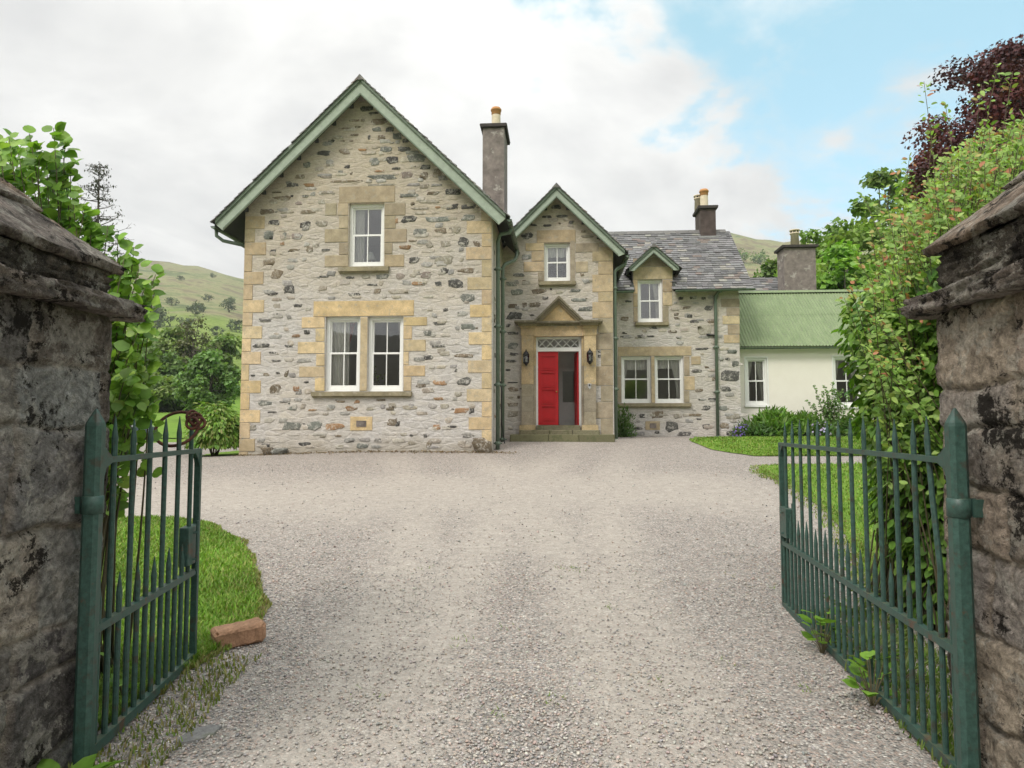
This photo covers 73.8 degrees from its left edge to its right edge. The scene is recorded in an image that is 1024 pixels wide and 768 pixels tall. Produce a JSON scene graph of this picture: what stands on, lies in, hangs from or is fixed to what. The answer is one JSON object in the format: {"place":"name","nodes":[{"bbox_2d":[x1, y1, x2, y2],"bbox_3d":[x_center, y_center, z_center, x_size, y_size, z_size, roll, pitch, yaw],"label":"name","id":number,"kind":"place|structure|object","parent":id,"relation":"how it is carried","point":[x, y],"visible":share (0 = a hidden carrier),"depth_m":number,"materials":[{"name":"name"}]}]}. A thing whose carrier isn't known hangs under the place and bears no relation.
{"place":"outdoors","nodes":[
{"label":"outdoors","id":0,"kind":"place"},
{"bbox_2d":[131,422,153,439],"bbox_3d":[-20.323,2.104,33.935,4.380,1.517,2.074,0,-4,4],"label":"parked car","id":1,"kind":"object","parent":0,"point":[144,429],"visible":0.01,"depth_m":33.86,"materials":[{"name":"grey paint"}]},
{"bbox_2d":[62,650,262,767],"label":"sparse grass","id":2,"kind":"structure","parent":0,"point":[203,689],"depth_m":3.47,"materials":[{"name":"green plant"}]},
{"bbox_2d":[98,514,263,729],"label":"lawn","id":3,"kind":"structure","parent":0,"point":[164,570],"depth_m":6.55,"materials":[{"name":"green plant"}]},
{"bbox_2d":[0,121,166,679],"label":"hazel shrub","id":4,"kind":"object","parent":3,"relation":"on","point":[130,396],"visible":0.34,"depth_m":3.85,"materials":[{"name":"green plant"}]},
{"bbox_2d":[129,518,271,694],"bbox_3d":[-2.971,1.742,6.604,1.005,0.244,6.197,2,-4,-25],"label":"grass fringe","id":5,"kind":"object","parent":3,"relation":"on","point":[266,604],"depth_m":5.39,"materials":[{"name":"green plant"}]},
{"bbox_2d":[142,413,239,437],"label":"lawn","id":6,"kind":"structure","parent":0,"point":[172,421],"depth_m":53.94,"materials":[{"name":"green plant"}]},
{"bbox_2d":[76,161,160,329],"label":"larch tree","id":7,"kind":"object","parent":6,"relation":"on","point":[97,190],"visible":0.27,"depth_m":40.68,"materials":[{"name":"green plant"}]},
{"bbox_2d":[171,349,240,417],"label":"round tree","id":8,"kind":"object","parent":6,"relation":"on","point":[203,366],"visible":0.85,"depth_m":57.32,"materials":[{"name":"green plant"}]},
{"bbox_2d":[145,379,240,455],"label":"ground","id":9,"kind":"structure","parent":0,"point":[237,403],"depth_m":38.36,"materials":[{"name":"green plant"}]},
{"bbox_2d":[0,177,147,767],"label":"gate pillar","id":10,"kind":"structure","parent":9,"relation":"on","point":[61,308],"depth_m":2.82,"materials":[{"name":"grey stone"}]},
{"bbox_2d":[72,409,201,764],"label":"iron gate","id":11,"kind":"structure","parent":10,"relation":"attached to","point":[99,458],"depth_m":3.32,"materials":[{"name":"green metal"}]},
{"bbox_2d":[154,409,205,447],"bbox_3d":[-1.972,0.263,4.051,0.304,0.225,0.139,0,-4,0],"label":"iron ring","id":12,"kind":"object","parent":11,"relation":"hanging from","point":[195,416],"visible":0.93,"depth_m":4.04,"materials":[{"name":"brown metal"}]},
{"bbox_2d":[138,349,170,375],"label":"leafy tree","id":13,"kind":"object","parent":9,"relation":"on","point":[163,370],"visible":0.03,"depth_m":78.57,"materials":[{"name":"green plant"}]},
{"bbox_2d":[141,371,179,411],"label":"leafy tree","id":14,"kind":"object","parent":9,"relation":"on","point":[164,389],"visible":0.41,"depth_m":70.57,"materials":[{"name":"green plant"}]},
{"bbox_2d":[142,339,184,376],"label":"leafy tree","id":15,"kind":"object","parent":9,"relation":"on","point":[172,361],"visible":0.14,"depth_m":80.24,"materials":[{"name":"green plant"}]},
{"bbox_2d":[148,326,210,375],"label":"leafy tree","id":16,"kind":"object","parent":9,"relation":"on","point":[167,333],"visible":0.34,"depth_m":85.59,"materials":[{"name":"green plant"}]},
{"bbox_2d":[159,388,200,410],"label":"leafy tree","id":17,"kind":"object","parent":9,"relation":"on","point":[177,407],"visible":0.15,"depth_m":71.97,"materials":[{"name":"green plant"}]},
{"bbox_2d":[172,315,220,372],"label":"sparse tree","id":18,"kind":"object","parent":9,"relation":"on","point":[192,331],"visible":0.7,"depth_m":84.30,"materials":[{"name":"green plant"}]},
{"bbox_2d":[182,400,239,455],"bbox_3d":[-7.463,1.106,17.172,1.493,1.400,1.519,-3,-5,44],"label":"rhododendron","id":19,"kind":"object","parent":9,"relation":"on","point":[221,429],"visible":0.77,"depth_m":16.78,"materials":[{"name":"green plant"}]},
{"bbox_2d":[202,333,241,385],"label":"leafy tree","id":20,"kind":"object","parent":9,"relation":"on","point":[225,342],"visible":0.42,"depth_m":91.69,"materials":[{"name":"green plant"}]},
{"bbox_2d":[210,74,754,455],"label":"stone house","id":21,"kind":"structure","parent":9,"relation":"on","point":[469,286],"depth_m":17.10,"materials":[{"name":"stone"}]},
{"bbox_2d":[331,323,349,384],"bbox_3d":[-4.313,-0.757,17.138,0.470,1.789,0.084,0,-4,4],"label":"curtain","id":22,"kind":"object","parent":21,"relation":"hanging from","point":[337,359],"visible":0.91,"depth_m":17.13,"materials":[{"name":"white fabric"}]},
{"bbox_2d":[326,317,359,390],"bbox_3d":[-4.170,-0.735,17.006,0.873,1.849,0.140,0,-4,4],"label":"window","id":23,"kind":"structure","parent":21,"relation":"in","point":[330,320],"depth_m":16.95,"materials":[{"name":"white paint"}]},
{"bbox_2d":[341,322,355,371],"bbox_3d":[-4.123,-0.724,17.193,0.380,1.849,0.083,0,-4,4],"label":"curtain","id":24,"kind":"object","parent":21,"relation":"hanging from","point":[352,325],"visible":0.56,"depth_m":17.23,"materials":[{"name":"white fabric"}]},
{"bbox_2d":[355,210,364,261],"bbox_3d":[-3.864,-3.691,17.300,0.270,1.613,0.079,0,-4,4],"label":"curtain","id":25,"kind":"object","parent":21,"relation":"hanging from","point":[360,230],"visible":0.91,"depth_m":17.29,"materials":[{"name":"white fabric"}]},
{"bbox_2d":[350,204,383,266],"bbox_3d":[-3.611,-3.700,17.150,0.895,1.613,0.140,0,-4,4],"label":"window","id":26,"kind":"structure","parent":21,"relation":"in","point":[353,208],"depth_m":17.10,"materials":[{"name":"white paint"}]},
{"bbox_2d":[374,366,385,384],"bbox_3d":[-3.443,-0.166,17.195,0.527,0.744,0.298,0,-4,4],"label":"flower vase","id":27,"kind":"object","parent":21,"relation":"on","point":[375,380],"visible":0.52,"depth_m":17.18,"materials":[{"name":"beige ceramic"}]},
{"bbox_2d":[368,317,402,390],"bbox_3d":[-3.098,-0.732,16.931,0.881,1.841,0.140,0,-4,4],"label":"window","id":28,"kind":"structure","parent":21,"relation":"in","point":[372,320],"depth_m":16.88,"materials":[{"name":"white paint"}]},
{"bbox_2d":[523,350,528,365],"bbox_3d":[0.398,-0.749,19.267,0.190,0.465,0.202,0,-4,4],"label":"wall lantern","id":29,"kind":"object","parent":21,"relation":"attached to","point":[526,357],"depth_m":19.22,"materials":[{"name":"black metal"}]},
{"bbox_2d":[538,352,557,424],"bbox_3d":[1.039,0.122,19.563,0.580,2.100,0.147,0,-4,4],"label":"door","id":30,"kind":"structure","parent":21,"relation":"in","point":[547,361],"depth_m":19.60,"materials":[{"name":"red paint"}]},
{"bbox_2d":[548,248,565,257],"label":"curtain","id":31,"kind":"object","parent":21,"relation":"hanging from","point":[552,252],"visible":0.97,"depth_m":19.96,"materials":[{"name":"white fabric"}]},
{"bbox_2d":[544,244,569,280],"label":"window","id":32,"kind":"structure","parent":21,"relation":"in","point":[546,246],"depth_m":19.75,"materials":[{"name":"white paint"}]},
{"bbox_2d":[538,339,578,424],"bbox_3d":[1.426,-0.365,20.929,2.001,3.257,0.102,0,-4,4],"label":"inner door","id":33,"kind":"structure","parent":21,"relation":"in","point":[565,360],"depth_m":20.88,"materials":[{"name":"grey glass"}]},
{"bbox_2d":[574,352,578,424],"bbox_3d":[1.890,0.140,19.864,0.067,2.100,0.580,0,-4,-3],"label":"door","id":34,"kind":"structure","parent":21,"relation":"in","point":[576,356],"depth_m":19.75,"materials":[{"name":"red paint"}]},
{"bbox_2d":[587,348,592,363],"bbox_3d":[2.183,-0.781,19.144,0.190,0.465,0.202,0,-4,4],"label":"wall lantern","id":35,"kind":"object","parent":21,"relation":"attached to","point":[589,356],"depth_m":19.11,"materials":[{"name":"black metal"}]},
{"bbox_2d":[624,360,628,387],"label":"curtain","id":36,"kind":"object","parent":21,"relation":"hanging from","point":[625,365],"visible":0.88,"depth_m":22.58,"materials":[{"name":"white fabric"}]},
{"bbox_2d":[621,356,650,402],"bbox_3d":[4.062,-0.136,22.408,0.950,1.529,0.140,0,-4,4],"label":"window","id":37,"kind":"structure","parent":21,"relation":"in","point":[648,400],"depth_m":22.35,"materials":[{"name":"white paint"}]},
{"bbox_2d":[627,360,646,369],"bbox_3d":[4.076,-0.678,22.623,0.950,0.420,0.081,0,-4,4],"label":"curtain","id":38,"kind":"object","parent":21,"relation":"hanging from","point":[641,364],"visible":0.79,"depth_m":22.61,"materials":[{"name":"white fabric"}]},
{"bbox_2d":[638,280,661,321],"bbox_3d":[4.543,-2.716,22.534,0.795,1.407,0.140,0,-4,4],"label":"window","id":39,"kind":"structure","parent":21,"relation":"in","point":[659,282],"depth_m":22.48,"materials":[{"name":"white paint"}]},
{"bbox_2d":[652,284,658,317],"bbox_3d":[4.788,-2.709,22.646,0.280,1.408,0.080,0,-4,4],"label":"curtain","id":40,"kind":"object","parent":21,"relation":"hanging from","point":[655,289],"visible":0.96,"depth_m":22.65,"materials":[{"name":"white fabric"}]},
{"bbox_2d":[657,360,677,368],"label":"curtain","id":41,"kind":"object","parent":21,"relation":"hanging from","point":[662,364],"visible":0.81,"depth_m":22.55,"materials":[{"name":"white fabric"}]},
{"bbox_2d":[655,356,683,402],"bbox_3d":[5.124,-0.135,22.334,0.923,1.524,0.140,0,-4,4],"label":"window","id":42,"kind":"structure","parent":21,"relation":"in","point":[680,358],"depth_m":22.28,"materials":[{"name":"white paint"}]},
{"bbox_2d":[670,360,679,398],"bbox_3d":[5.373,-0.128,22.447,0.400,1.524,0.084,0,-4,4],"label":"curtain","id":43,"kind":"object","parent":21,"relation":"hanging from","point":[675,369],"visible":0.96,"depth_m":22.45,"materials":[{"name":"white fabric"}]},
{"bbox_2d":[618,402,636,436],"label":"shrub","id":44,"kind":"object","parent":9,"relation":"on","point":[623,428],"visible":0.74,"depth_m":21.25,"materials":[{"name":"green plant"}]},
{"bbox_2d":[729,420,752,436],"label":"lavender clump","id":45,"kind":"object","parent":9,"relation":"on","point":[740,429],"visible":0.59,"depth_m":21.42,"materials":[{"name":"purple plant"}]},
{"bbox_2d":[741,420,776,436],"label":"plant","id":46,"kind":"object","parent":9,"relation":"on","point":[756,429],"visible":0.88,"depth_m":20.90,"materials":[{"name":"green plant"}]},
{"bbox_2d":[753,258,776,276],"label":"leafy tree","id":47,"kind":"object","parent":9,"relation":"on","point":[769,267],"visible":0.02,"depth_m":60.27,"materials":[{"name":"green plant"}]},
{"bbox_2d":[742,405,803,435],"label":"fern clump","id":48,"kind":"object","parent":9,"relation":"on","point":[775,418],"visible":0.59,"depth_m":21.37,"materials":[{"name":"green plant"}]},
{"bbox_2d":[741,229,833,346],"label":"range","id":49,"kind":"structure","parent":9,"relation":"on","point":[796,265],"depth_m":27.65,"materials":[{"name":"stone"}]},
{"bbox_2d":[785,407,821,436],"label":"fern clump","id":50,"kind":"object","parent":9,"relation":"on","point":[803,416],"visible":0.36,"depth_m":21.51,"materials":[{"name":"green plant"}]},
{"bbox_2d":[738,289,873,423],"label":"cream cottage","id":51,"kind":"structure","parent":9,"relation":"on","point":[792,376],"depth_m":22.92,"materials":[{"name":"paint"}]},
{"bbox_2d":[748,362,751,378],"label":"curtain","id":52,"kind":"object","parent":51,"relation":"hanging from","point":[749,366],"visible":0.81,"depth_m":23.11,"materials":[{"name":"white fabric"}]},
{"bbox_2d":[746,358,766,403],"bbox_3d":[8.199,-0.078,22.959,0.697,1.592,0.140,0,-4,4],"label":"window","id":53,"kind":"structure","parent":51,"relation":"in","point":[764,366],"depth_m":22.90,"materials":[{"name":"white paint"}]},
{"bbox_2d":[756,362,762,400],"bbox_3d":[8.364,-0.071,23.065,0.340,1.592,0.079,0,-4,4],"label":"curtain","id":54,"kind":"object","parent":51,"relation":"hanging from","point":[759,369],"visible":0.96,"depth_m":23.07,"materials":[{"name":"white fabric"}]},
{"bbox_2d":[835,360,838,378],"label":"curtain","id":55,"kind":"object","parent":51,"relation":"hanging from","point":[836,362],"visible":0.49,"depth_m":22.91,"materials":[{"name":"white fabric"}]},
{"bbox_2d":[833,357,860,404],"bbox_3d":[11.138,-0.077,22.753,0.884,1.665,0.140,0,-4,4],"label":"window","id":56,"kind":"structure","parent":51,"relation":"in","point":[834,358],"depth_m":22.72,"materials":[{"name":"white paint"}]},
{"bbox_2d":[848,361,856,400],"bbox_3d":[11.397,-0.071,22.853,0.340,1.665,0.079,0,-4,4],"label":"curtain","id":57,"kind":"object","parent":51,"relation":"hanging from","point":[852,373],"visible":0.13,"depth_m":22.84,"materials":[{"name":"white fabric"}]},
{"bbox_2d":[773,228,857,276],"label":"leafy tree","id":58,"kind":"object","parent":9,"relation":"on","point":[816,237],"visible":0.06,"depth_m":52.47,"materials":[{"name":"green plant"}]},
{"bbox_2d":[802,418,843,436],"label":"plant","id":59,"kind":"object","parent":9,"relation":"on","point":[831,427],"visible":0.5,"depth_m":21.03,"materials":[{"name":"green plant"}]},
{"bbox_2d":[805,382,849,425],"bbox_3d":[10.163,0.801,21.843,0.999,1.788,1.240,2,-4,-29],"label":"shrub","id":60,"kind":"object","parent":9,"relation":"on","point":[829,414],"visible":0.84,"depth_m":21.82,"materials":[{"name":"green plant"}]},
{"bbox_2d":[829,410,869,436],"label":"plant","id":61,"kind":"object","parent":9,"relation":"on","point":[843,424],"visible":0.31,"depth_m":21.32,"materials":[{"name":"green plant"}]},
{"bbox_2d":[816,238,884,289],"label":"leafy tree","id":62,"kind":"object","parent":9,"relation":"on","point":[839,257],"visible":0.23,"depth_m":42.00,"materials":[{"name":"green plant"}]},
{"bbox_2d":[816,195,897,278],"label":"leafy tree","id":63,"kind":"object","parent":9,"relation":"on","point":[855,234],"visible":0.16,"depth_m":48.33,"materials":[{"name":"green plant"}]},
{"bbox_2d":[845,167,916,270],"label":"leafy tree","id":64,"kind":"object","parent":9,"relation":"on","point":[877,178],"visible":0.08,"depth_m":50.11,"materials":[{"name":"green plant"}]},
{"bbox_2d":[863,174,926,275],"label":"leafy tree","id":65,"kind":"object","parent":9,"relation":"on","point":[900,205],"visible":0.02,"depth_m":47.35,"materials":[{"name":"green plant"}]},
{"bbox_2d":[898,170,1023,767],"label":"gate pillar","id":66,"kind":"structure","parent":9,"relation":"on","point":[974,306],"depth_m":2.74,"materials":[{"name":"grey stone"}]},
{"bbox_2d":[778,408,983,767],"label":"iron gate","id":67,"kind":"structure","parent":66,"relation":"attached to","point":[963,508],"depth_m":3.36,"materials":[{"name":"green metal"}]},
{"bbox_2d":[901,34,1023,225],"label":"copper beech","id":68,"kind":"object","parent":9,"relation":"on","point":[1009,56],"visible":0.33,"depth_m":26.99,"materials":[{"name":"purple plant"}]},
{"bbox_2d":[365,252,375,261],"bbox_3d":[-3.612,-3.116,17.416,0.300,0.480,0.300,0,-4,4],"label":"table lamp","id":69,"kind":"object","parent":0,"point":[371,257],"visible":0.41,"depth_m":17.35,"materials":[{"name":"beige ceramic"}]},
{"bbox_2d":[108,233,874,369],"bbox_3d":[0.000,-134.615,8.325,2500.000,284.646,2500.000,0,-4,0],"label":"hills","id":70,"kind":"structure","parent":0,"point":[197,283],"depth_m":577.12,"materials":[{"name":"green plant"}]},
{"bbox_2d":[140,319,165,329],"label":"hill tree","id":71,"kind":"object","parent":70,"relation":"on","point":[159,324],"visible":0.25,"depth_m":301.97,"materials":[{"name":"green plant"}]},
{"bbox_2d":[152,307,178,326],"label":"hill tree","id":72,"kind":"object","parent":70,"relation":"on","point":[161,315],"visible":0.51,"depth_m":332.12,"materials":[{"name":"green plant"}]},
{"bbox_2d":[164,297,179,305],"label":"hill tree","id":73,"kind":"object","parent":70,"relation":"on","point":[170,300],"visible":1,"depth_m":448.17,"materials":[{"name":"green plant"}]},
{"bbox_2d":[177,316,193,325],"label":"hill tree","id":74,"kind":"object","parent":70,"relation":"on","point":[181,319],"visible":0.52,"depth_m":331.88,"materials":[{"name":"green plant"}]},
{"bbox_2d":[185,304,203,315],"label":"hill tree","id":75,"kind":"object","parent":70,"relation":"on","point":[192,309],"visible":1,"depth_m":396.47,"materials":[{"name":"green plant"}]},
{"bbox_2d":[191,300,205,311],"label":"hill tree","id":76,"kind":"object","parent":70,"relation":"on","point":[202,305],"visible":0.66,"depth_m":422.23,"materials":[{"name":"green plant"}]},
{"bbox_2d":[201,293,213,301],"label":"hill tree","id":77,"kind":"object","parent":70,"relation":"on","point":[208,297],"visible":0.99,"depth_m":507.48,"materials":[{"name":"green plant"}]},
{"bbox_2d":[209,326,225,335],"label":"hill tree","id":78,"kind":"object","parent":70,"relation":"on","point":[216,328],"visible":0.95,"depth_m":301.06,"materials":[{"name":"green plant"}]},
{"bbox_2d":[219,298,235,311],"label":"hill tree","id":79,"kind":"object","parent":70,"relation":"on","point":[228,303],"visible":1,"depth_m":448.99,"materials":[{"name":"green plant"}]},
{"bbox_2d":[226,319,242,331],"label":"hill tree","id":80,"kind":"object","parent":70,"relation":"on","point":[230,324],"visible":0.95,"depth_m":341.54,"materials":[{"name":"green plant"}]},
{"bbox_2d":[739,248,751,262],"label":"hill tree","id":81,"kind":"object","parent":70,"relation":"on","point":[746,255],"visible":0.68,"depth_m":567.31,"materials":[{"name":"green plant"}]},
{"bbox_2d":[750,249,769,263],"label":"hill tree","id":82,"kind":"object","parent":70,"relation":"on","point":[758,257],"visible":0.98,"depth_m":571.02,"materials":[{"name":"green plant"}]},
{"bbox_2d":[70,437,952,767],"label":"gravel drive","id":83,"kind":"structure","parent":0,"point":[398,491],"depth_m":5.37,"materials":[{"name":"grey gravel"}]},
{"bbox_2d":[37,754,125,767],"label":"broadleaf weed","id":84,"kind":"object","parent":83,"relation":"on","point":[86,762],"visible":0.98,"depth_m":2.83,"materials":[{"name":"green plant"}]},
{"bbox_2d":[100,652,147,694],"bbox_3d":[-2.066,1.553,3.595,0.258,0.310,0.191,-1,-4,14],"label":"broadleaf weed","id":85,"kind":"object","parent":83,"relation":"on","point":[111,679],"visible":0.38,"depth_m":3.61,"materials":[{"name":"green plant"}]},
{"bbox_2d":[172,724,221,745],"bbox_3d":[-1.491,1.671,3.240,0.131,0.028,0.249,2,-1,40],"label":"slate stone","id":86,"kind":"object","parent":83,"relation":"on","point":[200,733],"visible":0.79,"depth_m":3.23,"materials":[{"name":"grey stone"}]},
{"bbox_2d":[210,617,265,647],"bbox_3d":[-1.834,1.678,4.579,0.337,0.139,0.179,-2,1,-33],"label":"brick block","id":87,"kind":"object","parent":83,"relation":"on","point":[244,633],"depth_m":4.53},
{"bbox_2d":[231,449,515,455],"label":"leaf litter","id":88,"kind":"object","parent":83,"relation":"on","point":[359,451],"visible":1,"depth_m":16.47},
{"bbox_2d":[127,461,864,590],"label":"gravel stones","id":89,"kind":"object","parent":83,"relation":"on","point":[528,555],"visible":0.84,"depth_m":7.84,"materials":[{"name":"grey gravel"}]},
{"bbox_2d":[95,552,952,767],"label":"gravel stones","id":90,"kind":"object","parent":83,"relation":"on","point":[524,747],"visible":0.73,"depth_m":3.75,"materials":[{"name":"grey gravel"}]},
{"bbox_2d":[350,565,819,721],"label":"gravel stones","id":91,"kind":"object","parent":83,"relation":"on","point":[564,694],"visible":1,"depth_m":3.88,"materials":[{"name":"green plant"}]},
{"bbox_2d":[798,606,841,653],"bbox_3d":[1.994,1.587,4.392,0.291,0.327,0.322,0,-4,0],"label":"broadleaf weed","id":92,"kind":"object","parent":83,"relation":"on","point":[821,640],"visible":0.69,"depth_m":4.39,"materials":[{"name":"green plant"}]},
{"bbox_2d":[819,589,887,616],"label":"broadleaf weed","id":93,"kind":"object","parent":83,"relation":"on","point":[858,602],"visible":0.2,"depth_m":5.22,"materials":[{"name":"green plant"}]},
{"bbox_2d":[812,622,917,664],"bbox_3d":[2.239,1.629,4.299,0.593,0.260,0.580,2,-4,-28],"label":"broadleaf weed","id":94,"kind":"object","parent":83,"relation":"on","point":[889,644],"visible":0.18,"depth_m":4.32,"materials":[{"name":"green plant"}]},
{"bbox_2d":[842,650,900,706],"bbox_3d":[1.899,1.550,3.601,0.248,0.316,0.296,0,-4,0],"label":"broadleaf weed","id":95,"kind":"object","parent":83,"relation":"on","point":[855,668],"visible":0.84,"depth_m":3.64,"materials":[{"name":"green plant"}]},
{"bbox_2d":[851,579,896,598],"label":"broadleaf weed","id":96,"kind":"object","parent":83,"relation":"on","point":[871,588],"visible":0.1,"depth_m":5.65,"materials":[{"name":"green plant"}]},
{"bbox_2d":[798,604,954,767],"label":"sparse grass","id":97,"kind":"structure","parent":83,"relation":"on","point":[950,714],"depth_m":3.76,"materials":[{"name":"green plant"}]},
{"bbox_2d":[831,263,947,634],"bbox_3d":[3.262,0.508,4.949,1.439,2.523,2.328,0,-4,0],"label":"tall hedge","id":98,"kind":"object","parent":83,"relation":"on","point":[906,514],"visible":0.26,"depth_m":4.94,"materials":[{"name":"green plant"}]},
{"bbox_2d":[846,647,949,686],"bbox_3d":[2.213,1.624,3.852,0.604,0.196,0.467,-2,-4,30],"label":"broadleaf weed","id":99,"kind":"object","parent":83,"relation":"on","point":[926,676],"visible":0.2,"depth_m":3.83,"materials":[{"name":"green plant"}]},
{"bbox_2d":[835,63,1023,637],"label":"thorn shrub","id":100,"kind":"object","parent":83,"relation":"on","point":[945,209],"visible":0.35,"depth_m":4.67,"materials":[{"name":"green plant"}]},
{"bbox_2d":[0,0,1023,278],"label":"sky","id":101,"kind":"structure","parent":0,"point":[779,110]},
{"bbox_2d":[689,435,867,455],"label":"lawn","id":102,"kind":"structure","parent":0,"point":[749,446],"depth_m":17.15,"materials":[{"name":"green plant"}]},
{"bbox_2d":[759,461,888,585],"bbox_3d":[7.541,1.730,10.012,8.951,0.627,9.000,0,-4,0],"label":"lawn","id":103,"kind":"structure","parent":0,"point":[832,501],"depth_m":11.37,"materials":[{"name":"green plant"}]},
{"bbox_2d":[749,463,895,602],"bbox_3d":[4.249,1.718,10.059,1.012,0.656,9.538,-1,-4,16],"label":"grass fringe","id":104,"kind":"object","parent":103,"relation":"on","point":[774,479],"depth_m":8.97,"materials":[{"name":"green plant"}]}
]}

